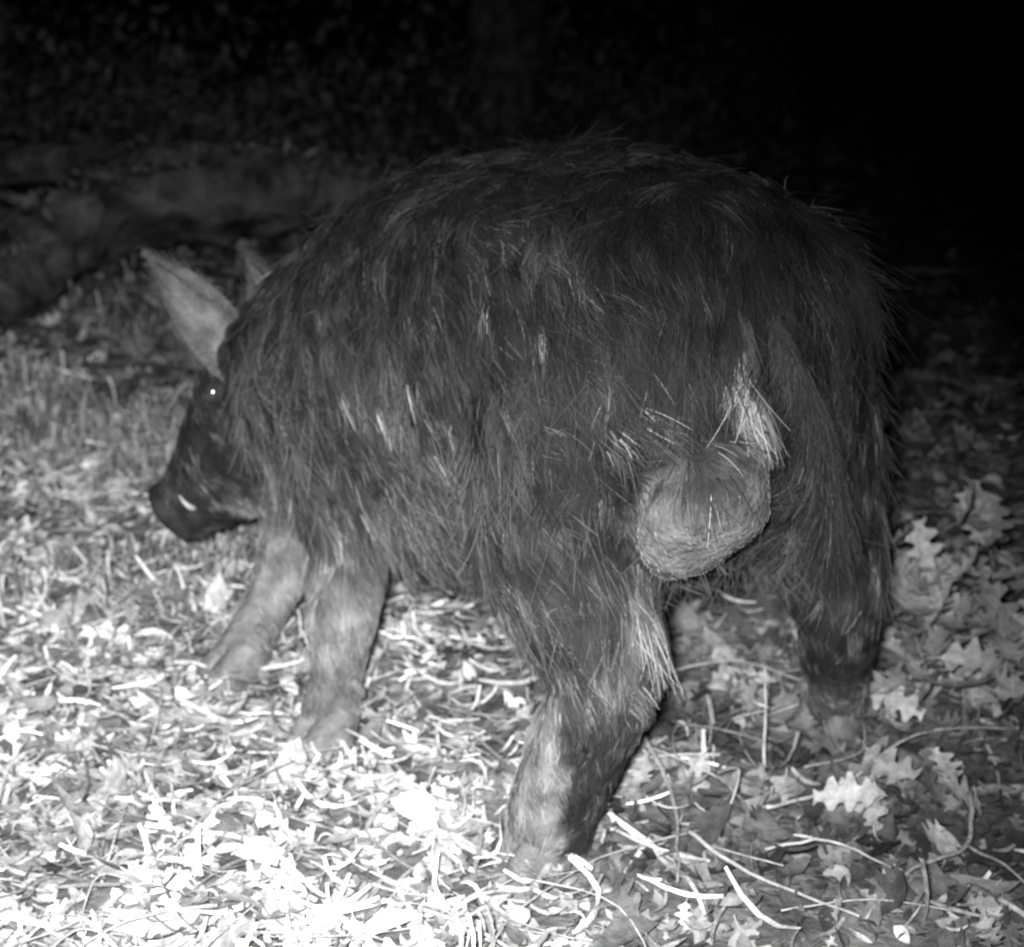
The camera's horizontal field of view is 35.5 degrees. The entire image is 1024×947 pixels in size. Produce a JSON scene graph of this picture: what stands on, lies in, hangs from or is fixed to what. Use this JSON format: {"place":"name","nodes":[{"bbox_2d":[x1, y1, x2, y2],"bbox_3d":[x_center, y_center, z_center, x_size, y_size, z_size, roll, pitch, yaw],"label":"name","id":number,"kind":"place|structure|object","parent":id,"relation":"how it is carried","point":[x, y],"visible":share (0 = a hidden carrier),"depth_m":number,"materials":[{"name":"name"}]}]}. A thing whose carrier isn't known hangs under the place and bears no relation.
{"place":"outdoors","nodes":[
{"label":"outdoors","id":0,"kind":"place"},
{"bbox_2d":[0,0,1023,946],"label":"ground","id":1,"kind":"structure","parent":0,"point":[298,18],"depth_m":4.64,"materials":[{"name":"grey plant"}]},
{"bbox_2d":[0,133,400,331],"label":"fallen log","id":2,"kind":"object","parent":1,"relation":"on","point":[110,204],"visible":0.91,"depth_m":4.47,"materials":[{"name":"grey wood"}]},
{"bbox_2d":[465,0,545,138],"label":"oak tree","id":3,"kind":"object","parent":1,"relation":"on","point":[502,52],"visible":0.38,"depth_m":8.24,"materials":[{"name":"black plant"}]},
{"bbox_2d":[0,245,1023,946],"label":"fallen twigs","id":4,"kind":"object","parent":1,"relation":"on","point":[698,837],"visible":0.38,"depth_m":1.92,"materials":[{"name":"grey wood"}]},
{"bbox_2d":[0,0,1023,163],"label":"undergrowth","id":5,"kind":"object","parent":1,"relation":"on","point":[674,129],"visible":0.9,"depth_m":8.37,"materials":[{"name":"black plant"}]},
{"bbox_2d":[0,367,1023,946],"bbox_3d":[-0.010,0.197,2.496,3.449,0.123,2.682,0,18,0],"label":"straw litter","id":6,"kind":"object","parent":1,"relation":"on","point":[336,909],"visible":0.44,"depth_m":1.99,"materials":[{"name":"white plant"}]},
{"bbox_2d":[141,119,939,885],"bbox_3d":[-0.087,-0.030,2.085,1.128,0.806,0.616,13,22,33],"label":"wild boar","id":7,"kind":"object","parent":1,"relation":"on","point":[573,409],"visible":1,"depth_m":1.77,"materials":[{"name":"black"}]},
{"bbox_2d":[764,590,1023,848],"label":"oak leaf pile","id":8,"kind":"object","parent":1,"relation":"on","point":[869,793],"visible":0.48,"depth_m":2.05,"materials":[{"name":"grey plant"}]},
{"bbox_2d":[885,523,946,605],"bbox_3d":[0.551,0.168,2.347,0.230,0.214,0.154,-8,20,-22],"label":"oak seedling","id":9,"kind":"object","parent":1,"relation":"on","point":[897,540],"visible":0.1,"depth_m":2.33,"materials":[{"name":"grey plant"}]},
{"bbox_2d":[870,560,1001,699],"bbox_3d":[0.547,0.235,2.174,0.204,0.188,0.236,0,18,0],"label":"oak seedling","id":10,"kind":"object","parent":1,"relation":"on","point":[972,658],"visible":0.91,"depth_m":2.13,"materials":[{"name":"grey plant"}]},
{"bbox_2d":[885,480,1020,631],"bbox_3d":[0.594,0.157,2.251,0.232,0.288,0.223,0,18,0],"label":"oak seedling","id":11,"kind":"object","parent":1,"relation":"on","point":[944,570],"visible":0.73,"depth_m":2.26,"materials":[{"name":"grey plant"}]},
{"bbox_2d":[926,573,1023,734],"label":"oak seedling","id":12,"kind":"object","parent":1,"relation":"on","point":[999,618],"visible":0.93,"depth_m":2.12,"materials":[{"name":"grey plant"}]},
{"bbox_2d":[947,477,1023,627],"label":"oak seedling","id":13,"kind":"object","parent":1,"relation":"on","point":[983,521],"visible":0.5,"depth_m":2.43,"materials":[{"name":"grey plant"}]},
{"bbox_2d":[0,113,1023,946],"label":"grass","id":14,"kind":"structure","parent":0,"point":[178,541],"depth_m":3.21,"materials":[{"name":"grey plant"}]}
]}

